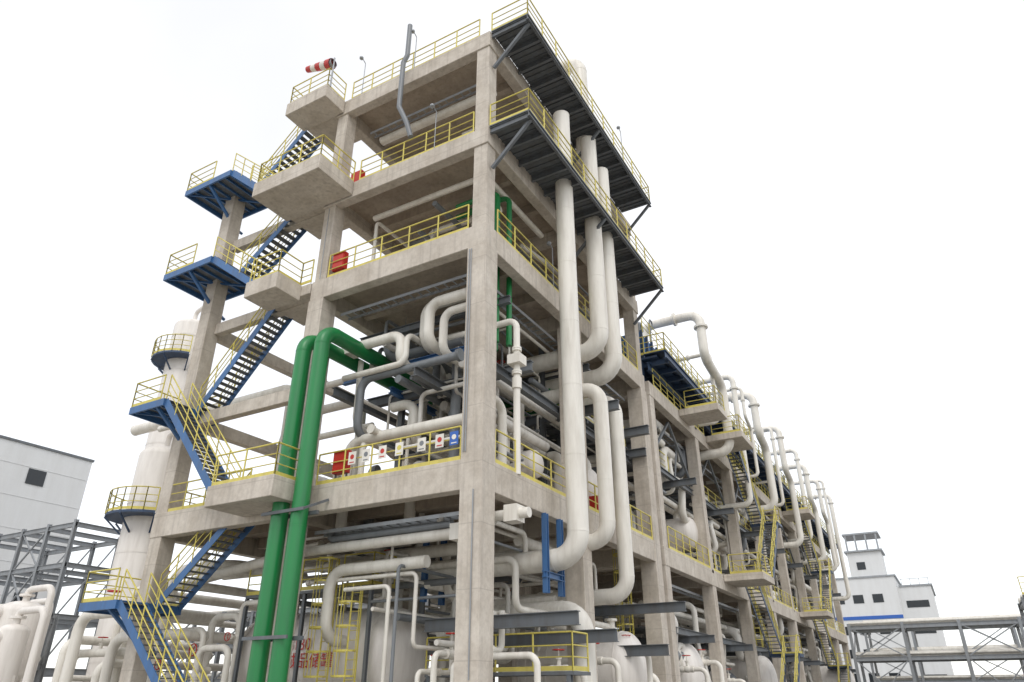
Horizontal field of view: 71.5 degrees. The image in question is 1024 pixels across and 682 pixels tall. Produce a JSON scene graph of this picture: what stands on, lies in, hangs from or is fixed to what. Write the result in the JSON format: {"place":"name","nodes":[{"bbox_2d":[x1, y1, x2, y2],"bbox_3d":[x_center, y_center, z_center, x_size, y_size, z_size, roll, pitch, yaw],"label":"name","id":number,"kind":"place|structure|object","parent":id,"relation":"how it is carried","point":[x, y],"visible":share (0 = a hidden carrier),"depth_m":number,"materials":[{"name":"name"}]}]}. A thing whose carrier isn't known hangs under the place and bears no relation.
{"place":"outdoors","nodes":[
{"label":"outdoors","id":0,"kind":"place"},
{"bbox_2d":[0,435,94,605],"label":"white warehouse","id":1,"kind":"structure","parent":0,"point":[41,486],"depth_m":61.44,"materials":[{"name":"grey metal"}]},
{"bbox_2d":[13,468,46,601],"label":"windows","id":2,"kind":"structure","parent":1,"relation":"in","point":[34,477],"depth_m":61.65,"materials":[{"name":"grey glass"}]},
{"bbox_2d":[0,0,1023,681],"label":"sky","id":3,"kind":"structure","parent":0,"point":[836,187],"materials":[{"name":"white"}]},
{"label":"ground","id":4,"kind":"structure","parent":0,"visible":0},
{"bbox_2d":[0,606,47,681],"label":"vertical pressure vessel","id":5,"kind":"object","parent":4,"relation":"on","point":[14,636],"visible":1,"depth_m":29.50,"materials":[{"name":"paint"}]},
{"bbox_2d":[0,584,54,681],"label":"vertical pressure vessel","id":6,"kind":"object","parent":4,"relation":"on","point":[7,610],"visible":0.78,"depth_m":32.11,"materials":[{"name":"paint"}]},
{"bbox_2d":[0,604,59,681],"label":"pipe rack","id":7,"kind":"object","parent":4,"relation":"on","point":[42,664],"visible":0.16,"depth_m":36.98,"materials":[{"name":"metal"}]},
{"bbox_2d":[30,598,53,681],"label":"vertical pressure vessel","id":8,"kind":"object","parent":4,"relation":"on","point":[41,601],"visible":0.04,"depth_m":34.89,"materials":[{"name":"paint"}]},
{"bbox_2d":[0,519,119,681],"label":"pipe rack","id":9,"kind":"object","parent":4,"relation":"on","point":[36,571],"visible":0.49,"depth_m":47.50,"materials":[{"name":"metal"}]},
{"bbox_2d":[86,432,173,675],"bbox_3d":[-18.098,11.163,34.507,2.747,14.139,2.747,4,-27,-8],"label":"distillation column","id":10,"kind":"object","parent":4,"relation":"on","point":[134,542],"visible":0.47,"depth_m":34.24,"materials":[{"name":"metal"}]},
{"bbox_2d":[104,509,155,534],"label":"platform","id":11,"kind":"structure","parent":10,"relation":"attached to","point":[117,517],"depth_m":34.20,"materials":[{"name":"blue metal"}]},
{"bbox_2d":[104,485,160,513],"bbox_3d":[-18.988,8.167,35.433,2.106,1.126,4.160,14,-30,-27],"label":"platform handrail","id":12,"kind":"object","parent":11,"relation":"on","point":[125,507],"visible":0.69,"depth_m":34.19,"materials":[{"name":"yellow metal"}]},
{"bbox_2d":[145,306,201,448],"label":"shell","id":13,"kind":"object","parent":4,"relation":"on","point":[188,326],"visible":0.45,"depth_m":44.04,"materials":[{"name":"paint"}]},
{"bbox_2d":[150,350,188,373],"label":"platform","id":14,"kind":"structure","parent":13,"relation":"attached to","point":[159,359],"depth_m":43.95,"materials":[{"name":"blue metal"}]},
{"bbox_2d":[151,334,192,356],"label":"platform handrail","id":15,"kind":"object","parent":14,"relation":"on","point":[159,349],"visible":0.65,"depth_m":43.89,"materials":[{"name":"yellow metal"}]},
{"bbox_2d":[78,126,320,681],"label":"external steel staircase","id":16,"kind":"structure","parent":4,"relation":"on","point":[213,194],"depth_m":29.73,"materials":[{"name":"blue metal"}]},
{"bbox_2d":[51,540,456,681],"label":"yard pipework","id":17,"kind":"object","parent":4,"relation":"on","point":[107,669],"visible":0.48,"depth_m":28.16,"materials":[{"name":"white paint"}]},
{"bbox_2d":[161,594,451,681],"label":"pipe rack","id":18,"kind":"object","parent":4,"relation":"on","point":[214,676],"visible":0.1,"depth_m":49.60,"materials":[{"name":"metal"}]},
{"bbox_2d":[303,556,339,681],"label":"caged ladder","id":19,"kind":"object","parent":4,"relation":"on","point":[315,627],"visible":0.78,"depth_m":24.09,"materials":[{"name":"yellow metal"}]},
{"bbox_2d":[237,594,429,681],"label":"horizontal storage tank","id":20,"kind":"object","parent":4,"relation":"on","point":[409,661],"visible":0.49,"depth_m":24.66,"materials":[{"name":"metal"}]},
{"bbox_2d":[330,584,362,681],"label":"caged ladder","id":21,"kind":"object","parent":4,"relation":"on","point":[342,625],"visible":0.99,"depth_m":23.46,"materials":[{"name":"yellow metal"}]},
{"bbox_2d":[246,335,558,681],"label":"green cooling water pipe","id":22,"kind":"object","parent":4,"relation":"on","point":[263,626],"visible":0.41,"depth_m":23.43,"materials":[{"name":"metal"}]},
{"bbox_2d":[267,327,550,681],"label":"green cooling water pipe","id":23,"kind":"object","parent":4,"relation":"on","point":[287,606],"visible":0.62,"depth_m":23.36,"materials":[{"name":"metal"}]},
{"bbox_2d":[241,499,328,641],"bbox_3d":[-7.202,7.236,22.798,1.900,4.396,1.117,-14,-30,27],"label":"pipe guide bracket","id":24,"kind":"object","parent":23,"relation":"attached to","point":[294,638],"visible":0.75,"depth_m":22.79,"materials":[{"name":"grey metal"}]},
{"bbox_2d":[232,551,590,681],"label":"tank access platform","id":25,"kind":"structure","parent":4,"relation":"on","point":[304,596],"depth_m":24.04,"materials":[{"name":"yellow metal"}]},
{"bbox_2d":[119,46,854,681],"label":"concrete columns","id":26,"kind":"structure","parent":4,"relation":"on","point":[477,462],"depth_m":28.78,"materials":[{"name":"beige concrete"}]},
{"bbox_2d":[397,24,412,138],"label":"grey vent pipe","id":27,"kind":"object","parent":26,"relation":"attached to","point":[401,85],"visible":1,"depth_m":30.56,"materials":[{"name":"grey metal"}]},
{"bbox_2d":[412,29,416,67],"bbox_3d":[-4.422,-13.057,31.747,0.190,2.180,0.420,-14,-30,27],"label":"platform lamp","id":28,"kind":"object","parent":26,"relation":"on","point":[413,31],"visible":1,"depth_m":32.02,"materials":[{"name":"metal"}]},
{"bbox_2d":[430,103,436,147],"bbox_3d":[-3.209,-8.721,28.793,0.190,2.180,0.420,-14,-30,27],"label":"platform lamp","id":29,"kind":"object","parent":26,"relation":"on","point":[432,105],"visible":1,"depth_m":29.07,"materials":[{"name":"metal"}]},
{"bbox_2d":[342,346,564,605],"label":"blue pipe supports","id":30,"kind":"object","parent":26,"relation":"attached to","point":[548,575],"visible":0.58,"depth_m":24.43,"materials":[{"name":"metal"}]},
{"bbox_2d":[150,31,847,643],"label":"concrete beams","id":31,"kind":"structure","parent":26,"relation":"attached to","point":[370,491],"depth_m":29.49,"materials":[{"name":"beige concrete"}]},
{"bbox_2d":[204,84,833,619],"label":"cantilever landings","id":32,"kind":"object","parent":26,"relation":"attached to","point":[308,188],"visible":0.84,"depth_m":29.88,"materials":[{"name":"concrete"}]},
{"bbox_2d":[305,57,336,86],"bbox_3d":[-9.008,-12.323,33.166,1.819,2.138,0.500,-14,-30,27],"label":"windsock","id":33,"kind":"object","parent":32,"relation":"on","point":[331,63],"visible":0.96,"depth_m":33.17,"materials":[{"name":"fabric"}]},
{"bbox_2d":[219,60,836,635],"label":"floor slabs","id":34,"kind":"structure","parent":26,"relation":"on","point":[453,174],"depth_m":31.51,"materials":[{"name":"concrete"}]},
{"bbox_2d":[130,348,374,474],"bbox_3d":[-11.930,5.636,32.874,17.515,6.410,4.933,-18,-32,31],"label":"white process pipe","id":35,"kind":"object","parent":34,"relation":"on","point":[142,428],"visible":0.15,"depth_m":31.64,"materials":[{"name":"metal"}]},
{"bbox_2d":[313,464,339,485],"bbox_3d":[-8.471,7.770,33.605,1.822,3.200,4.900,-14,-30,27],"label":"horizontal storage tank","id":36,"kind":"object","parent":34,"relation":"on","point":[320,478],"visible":0.04,"depth_m":32.77,"materials":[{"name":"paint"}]},
{"bbox_2d":[332,251,348,272],"bbox_3d":[-7.003,-3.059,28.899,0.600,1.150,0.260,-14,-30,27],"label":"fire hose cabinet","id":37,"kind":"object","parent":34,"relation":"on","point":[341,255],"visible":0.62,"depth_m":28.85,"materials":[{"name":"red metal"}]},
{"bbox_2d":[332,450,351,477],"bbox_3d":[-5.877,4.340,24.467,0.600,1.150,0.260,-14,-30,27],"label":"fire hose cabinet","id":38,"kind":"object","parent":34,"relation":"on","point":[338,456],"visible":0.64,"depth_m":24.42,"materials":[{"name":"red metal"}]},
{"bbox_2d":[351,170,364,181],"bbox_3d":[-6.803,-6.928,31.223,0.600,1.150,0.260,-14,-30,27],"label":"fire hose cabinet","id":39,"kind":"object","parent":34,"relation":"on","point":[356,175],"visible":0.16,"depth_m":31.24,"materials":[{"name":"metal"}]},
{"bbox_2d":[456,192,499,342],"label":"green cooling water pipe","id":40,"kind":"object","parent":34,"relation":"on","point":[497,201],"visible":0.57,"depth_m":28.22,"materials":[{"name":"metal"}]},
{"bbox_2d":[448,319,525,474],"bbox_3d":[-0.999,2.040,25.064,3.195,5.847,0.500,-14,-30,27],"label":"white valve pipe","id":41,"kind":"object","parent":34,"relation":"on","point":[516,360],"visible":0.96,"depth_m":24.64,"materials":[{"name":"metal"}]},
{"bbox_2d":[467,196,511,346],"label":"green cooling water pipe","id":42,"kind":"object","parent":34,"relation":"on","point":[507,200],"visible":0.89,"depth_m":27.31,"materials":[{"name":"metal"}]},
{"bbox_2d":[168,0,844,634],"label":"handrails","id":43,"kind":"object","parent":34,"relation":"on","point":[606,204],"visible":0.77,"depth_m":29.27,"materials":[{"name":"yellow metal"}]},
{"bbox_2d":[348,451,356,464],"bbox_3d":[-5.401,3.953,24.018,0.320,0.440,0.018,-14,-30,27],"label":"safety sign","id":44,"kind":"object","parent":43,"relation":"attached to","point":[352,458],"visible":1,"depth_m":24.01,"materials":[{"name":"white paint"}]},
{"bbox_2d":[362,448,369,461],"bbox_3d":[-4.881,3.818,23.750,0.320,0.440,0.018,-14,-30,27],"label":"safety sign","id":45,"kind":"object","parent":43,"relation":"attached to","point":[365,455],"visible":1,"depth_m":23.74,"materials":[{"name":"white paint"}]},
{"bbox_2d":[378,445,386,458],"bbox_3d":[-4.275,3.662,23.437,0.320,0.440,0.018,-14,-30,27],"label":"safety sign","id":46,"kind":"object","parent":43,"relation":"attached to","point":[382,453],"visible":1,"depth_m":23.43,"materials":[{"name":"white paint"}]},
{"bbox_2d":[395,441,403,455],"bbox_3d":[-3.669,3.505,23.124,0.320,0.440,0.018,-14,-30,27],"label":"safety sign","id":47,"kind":"object","parent":43,"relation":"attached to","point":[399,448],"visible":1,"depth_m":23.12,"materials":[{"name":"white paint"}]},
{"bbox_2d":[417,437,425,451],"bbox_3d":[-2.889,3.303,22.721,0.320,0.440,0.018,-14,-30,27],"label":"safety sign","id":48,"kind":"object","parent":43,"relation":"attached to","point":[421,445],"visible":1,"depth_m":22.71,"materials":[{"name":"white paint"}]},
{"bbox_2d":[435,433,443,447],"bbox_3d":[-2.283,3.147,22.409,0.320,0.440,0.018,-14,-30,27],"label":"safety sign","id":49,"kind":"object","parent":43,"relation":"attached to","point":[439,441],"visible":1,"depth_m":22.40,"materials":[{"name":"white paint"}]},
{"bbox_2d":[449,430,458,445],"bbox_3d":[-1.807,3.024,22.163,0.320,0.440,0.018,-14,-30,27],"label":"safety sign","id":50,"kind":"object","parent":43,"relation":"attached to","point":[454,435],"visible":1,"depth_m":22.15,"materials":[{"name":"blue paint"}]},
{"bbox_2d":[496,440,543,478],"bbox_3d":[-1.117,5.435,28.218,5.150,2.550,1.113,-14,-30,27],"label":"horizontal storage tank","id":51,"kind":"object","parent":34,"relation":"on","point":[529,463],"visible":0.23,"depth_m":26.98,"materials":[{"name":"metal"}]},
{"bbox_2d":[547,241,553,286],"bbox_3d":[1.623,-3.206,29.756,0.190,2.180,0.420,-14,-30,27],"label":"platform lamp","id":52,"kind":"object","parent":34,"relation":"on","point":[548,243],"visible":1,"depth_m":30.03,"materials":[{"name":"metal"}]},
{"bbox_2d":[546,59,588,163],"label":"white overhead pipe","id":53,"kind":"object","parent":34,"relation":"on","point":[579,67],"visible":0.26,"depth_m":36.91,"materials":[{"name":"metal"}]},
{"bbox_2d":[537,466,597,495],"bbox_3d":[1.540,7.250,32.568,5.300,3.200,1.619,-14,-30,27],"label":"horizontal storage tank","id":54,"kind":"object","parent":34,"relation":"on","point":[592,476],"visible":0.09,"depth_m":31.34,"materials":[{"name":"metal"}]},
{"bbox_2d":[589,496,598,509],"bbox_3d":[3.416,7.159,30.097,0.600,1.150,0.260,-14,-30,27],"label":"fire hose cabinet","id":55,"kind":"object","parent":34,"relation":"on","point":[591,503],"visible":0.16,"depth_m":30.08,"materials":[{"name":"metal"}]},
{"bbox_2d":[636,509,697,551],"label":"horizontal storage tank","id":56,"kind":"object","parent":34,"relation":"on","point":[689,529],"visible":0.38,"depth_m":41.18,"materials":[{"name":"metal"}]},
{"bbox_2d":[621,316,837,553],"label":"air cooler bank","id":57,"kind":"structure","parent":34,"relation":"on","point":[669,369],"depth_m":42.65,"materials":[{"name":"blue metal"}]},
{"bbox_2d":[643,312,733,461],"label":"cooler header pipe","id":58,"kind":"object","parent":57,"relation":"attached to","point":[700,328],"visible":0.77,"depth_m":45.87,"materials":[{"name":"white metal"}]},
{"bbox_2d":[677,353,718,426],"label":"cooler header pipe","id":59,"kind":"object","parent":57,"relation":"attached to","point":[688,357],"visible":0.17,"depth_m":46.11,"materials":[{"name":"metal"}]},
{"bbox_2d":[638,319,797,498],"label":"cooler vent pipes","id":60,"kind":"object","parent":57,"relation":"on","point":[640,328],"visible":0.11,"depth_m":43.81,"materials":[{"name":"metal"}]},
{"bbox_2d":[698,375,752,508],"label":"cooler header pipe","id":61,"kind":"object","parent":57,"relation":"attached to","point":[733,388],"visible":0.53,"depth_m":49.21,"materials":[{"name":"white metal"}]},
{"bbox_2d":[706,387,758,483],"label":"cooler header pipe","id":62,"kind":"object","parent":57,"relation":"attached to","point":[742,401],"visible":0.57,"depth_m":52.74,"materials":[{"name":"white metal"}]},
{"bbox_2d":[743,427,766,483],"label":"cooler header pipe","id":63,"kind":"object","parent":57,"relation":"attached to","point":[760,482],"visible":0.12,"depth_m":57.15,"materials":[{"name":"metal"}]},
{"bbox_2d":[744,427,784,506],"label":"cooler header pipe","id":64,"kind":"object","parent":57,"relation":"attached to","point":[772,438],"visible":0.59,"depth_m":60.50,"materials":[{"name":"white metal"}]},
{"bbox_2d":[760,449,812,542],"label":"cooler header pipe","id":65,"kind":"object","parent":57,"relation":"attached to","point":[798,467],"visible":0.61,"depth_m":69.78,"materials":[{"name":"white metal"}]},
{"bbox_2d":[779,464,825,564],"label":"cooler header pipe","id":66,"kind":"object","parent":57,"relation":"attached to","point":[805,474],"visible":0.46,"depth_m":73.42,"materials":[{"name":"white metal"}]},
{"bbox_2d":[799,494,850,600],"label":"cooler header pipe","id":67,"kind":"object","parent":57,"relation":"attached to","point":[841,556],"visible":0.64,"depth_m":85.94,"materials":[{"name":"white metal"}]},
{"bbox_2d":[713,560,770,590],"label":"horizontal storage tank","id":68,"kind":"object","parent":34,"relation":"on","point":[751,568],"visible":0.06,"depth_m":57.50,"materials":[{"name":"metal"}]},
{"bbox_2d":[315,84,830,679],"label":"cable trays","id":69,"kind":"object","parent":26,"relation":"attached to","point":[415,522],"visible":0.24,"depth_m":27.28,"materials":[{"name":"metal"}]},
{"bbox_2d":[490,13,663,324],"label":"steel platforms","id":70,"kind":"object","parent":26,"relation":"attached to","point":[526,139],"visible":0.77,"depth_m":31.73,"materials":[{"name":"grey metal"}]},
{"bbox_2d":[331,295,855,672],"bbox_3d":[13.783,19.455,56.323,16.200,12.846,79.500,-14,-30,27],"label":"intermediate steelwork","id":71,"kind":"object","parent":26,"relation":"attached to","point":[544,619],"visible":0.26,"depth_m":29.14,"materials":[{"name":"grey metal"}]},
{"bbox_2d":[508,400,806,573],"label":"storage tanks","id":72,"kind":"object","parent":71,"relation":"on","point":[704,491],"visible":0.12,"depth_m":47.42,"materials":[{"name":"metal"}]},
{"bbox_2d":[298,92,835,681],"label":"interior pipework","id":73,"kind":"object","parent":4,"relation":"on","point":[406,564],"visible":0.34,"depth_m":27.03,"materials":[{"name":"white paint"}]},
{"bbox_2d":[360,331,413,374],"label":"white process pipe","id":74,"kind":"object","parent":73,"relation":"attached to","point":[386,338],"visible":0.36,"depth_m":27.02,"materials":[{"name":"metal"}]},
{"bbox_2d":[353,360,459,460],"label":"white process pipe","id":75,"kind":"object","parent":73,"relation":"attached to","point":[360,368],"visible":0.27,"depth_m":27.82,"materials":[{"name":"metal"}]},
{"bbox_2d":[304,503,531,555],"bbox_3d":[-3.998,6.432,23.509,10.425,0.850,0.500,-14,-30,27],"label":"white process pipe","id":76,"kind":"object","parent":73,"relation":"attached to","point":[513,513],"visible":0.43,"depth_m":22.83,"materials":[{"name":"metal"}]},
{"bbox_2d":[419,299,500,395],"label":"white process pipe","id":77,"kind":"object","parent":73,"relation":"attached to","point":[425,347],"visible":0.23,"depth_m":27.20,"materials":[{"name":"metal"}]},
{"bbox_2d":[423,288,508,399],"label":"white process pipe","id":78,"kind":"object","parent":73,"relation":"attached to","point":[432,307],"visible":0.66,"depth_m":26.35,"materials":[{"name":"metal"}]},
{"bbox_2d":[439,302,510,397],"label":"white process pipe","id":79,"kind":"object","parent":73,"relation":"attached to","point":[448,313],"visible":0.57,"depth_m":26.28,"materials":[{"name":"metal"}]},
{"bbox_2d":[456,211,497,351],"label":"green cooling water pipe","id":80,"kind":"object","parent":73,"relation":"attached to","point":[463,216],"visible":0.13,"depth_m":30.22,"materials":[{"name":"metal"}]},
{"bbox_2d":[403,110,588,585],"bbox_3d":[-1.365,0.016,30.347,9.401,19.702,4.311,-41,-47,52],"label":"white process pipe","id":81,"kind":"object","parent":73,"relation":"attached to","point":[568,552],"visible":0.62,"depth_m":25.59,"materials":[{"name":"metal"}]},
{"bbox_2d":[417,600,596,681],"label":"white process pipe","id":82,"kind":"object","parent":73,"relation":"attached to","point":[585,621],"visible":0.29,"depth_m":24.39,"materials":[{"name":"metal"}]},
{"bbox_2d":[433,383,615,560],"bbox_3d":[0.352,5.487,29.439,8.080,6.761,0.611,-14,-30,27],"label":"white process pipe","id":83,"kind":"object","parent":73,"relation":"attached to","point":[601,536],"visible":0.61,"depth_m":27.52,"materials":[{"name":"metal"}]},
{"bbox_2d":[500,135,608,376],"bbox_3d":[1.290,-3.922,33.416,6.362,11.712,0.774,-14,-30,27],"label":"white process pipe","id":84,"kind":"object","parent":73,"relation":"attached to","point":[592,346],"visible":0.74,"depth_m":30.83,"materials":[{"name":"metal"}]},
{"bbox_2d":[502,396,634,605],"bbox_3d":[1.316,6.972,30.785,7.880,8.711,0.611,-14,-30,27],"label":"white process pipe","id":85,"kind":"object","parent":73,"relation":"attached to","point":[620,591],"visible":0.56,"depth_m":28.49,"materials":[{"name":"metal"}]},
{"bbox_2d":[528,167,621,390],"bbox_3d":[1.990,-2.708,34.164,6.362,11.412,0.774,-14,-30,27],"label":"white process pipe","id":86,"kind":"object","parent":73,"relation":"attached to","point":[606,371],"visible":0.55,"depth_m":31.51,"materials":[{"name":"metal"}]},
{"bbox_2d":[711,392,777,515],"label":"cooler header pipe","id":87,"kind":"object","parent":73,"relation":"attached to","point":[753,405],"visible":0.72,"depth_m":55.66,"materials":[{"name":"white metal"}]},
{"bbox_2d":[746,426,803,548],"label":"cooler header pipe","id":88,"kind":"object","parent":73,"relation":"attached to","point":[779,438],"visible":0.69,"depth_m":63.22,"materials":[{"name":"white metal"}]},
{"bbox_2d":[794,479,837,571],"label":"cooler header pipe","id":89,"kind":"object","parent":73,"relation":"attached to","point":[827,523],"visible":0.69,"depth_m":80.19,"materials":[{"name":"white metal"}]},
{"bbox_2d":[817,480,839,568],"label":"cooler header pipe","id":90,"kind":"object","parent":73,"relation":"attached to","point":[828,513],"visible":0.39,"depth_m":83.64,"materials":[{"name":"white metal"}]},
{"bbox_2d":[517,618,647,681],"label":"horizontal storage tank","id":91,"kind":"object","parent":4,"relation":"on","point":[633,669],"visible":0.4,"depth_m":27.94,"materials":[{"name":"metal"}]},
{"bbox_2d":[612,549,634,634],"bbox_3d":[4.998,12.874,31.194,0.728,8.112,0.746,-14,-30,27],"label":"caged ladder","id":92,"kind":"object","parent":4,"relation":"on","point":[630,595],"visible":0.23,"depth_m":31.79,"materials":[{"name":"yellow metal"}]},
{"bbox_2d":[635,634,704,681],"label":"horizontal storage tank","id":93,"kind":"object","parent":4,"relation":"on","point":[694,659],"visible":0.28,"depth_m":35.35,"materials":[{"name":"metal"}]},
{"bbox_2d":[707,655,777,681],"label":"horizontal storage tank","id":94,"kind":"object","parent":4,"relation":"on","point":[766,668],"visible":0.25,"depth_m":46.91,"materials":[{"name":"metal"}]},
{"bbox_2d":[751,605,763,646],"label":"caged ladder","id":95,"kind":"object","parent":4,"relation":"on","point":[761,636],"visible":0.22,"depth_m":50.19,"materials":[{"name":"metal"}]},
{"bbox_2d":[727,451,803,681],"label":"external steel staircase","id":96,"kind":"structure","parent":4,"relation":"on","point":[797,654],"depth_m":45.84,"materials":[{"name":"yellow metal"}]},
{"bbox_2d":[786,660,855,681],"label":"horizontal storage tank","id":97,"kind":"object","parent":4,"relation":"on","point":[829,675],"visible":0.3,"depth_m":64.81,"materials":[{"name":"metal"}]},
{"bbox_2d":[792,506,851,681],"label":"external steel staircase","id":98,"kind":"structure","parent":4,"relation":"on","point":[829,572],"depth_m":64.51,"materials":[{"name":"yellow metal"}]},
{"bbox_2d":[796,550,953,681],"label":"walls","id":99,"kind":"structure","parent":4,"relation":"on","point":[896,597],"depth_m":132.90,"materials":[{"name":"white paint"}]},
{"bbox_2d":[825,614,903,620],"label":"blue band","id":100,"kind":"object","parent":99,"relation":"attached to","point":[873,617],"visible":0.36,"depth_m":132.94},
{"bbox_2d":[817,531,935,595],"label":"roof frame","id":101,"kind":"object","parent":99,"relation":"on","point":[865,536],"visible":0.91,"depth_m":139.03,"materials":[{"name":"metal"}]},
{"bbox_2d":[831,562,946,681],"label":"windows","id":102,"kind":"structure","parent":99,"relation":"attached to","point":[857,599],"depth_m":132.43,"materials":[{"name":"black glass"}]},
{"bbox_2d":[847,615,1023,681],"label":"pipe rack","id":103,"kind":"object","parent":4,"relation":"on","point":[909,655],"visible":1,"depth_m":57.30,"materials":[{"name":"metal"}]},
{"bbox_2d":[863,614,1023,681],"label":"pipe rack","id":104,"kind":"object","parent":4,"relation":"on","point":[965,678],"visible":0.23,"depth_m":70.54,"materials":[{"name":"metal"}]},
{"bbox_2d":[1017,594,1023,624],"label":"storage tank","id":105,"kind":"object","parent":4,"relation":"on","point":[1020,604],"visible":1,"depth_m":49.27,"materials":[{"name":"metal"}]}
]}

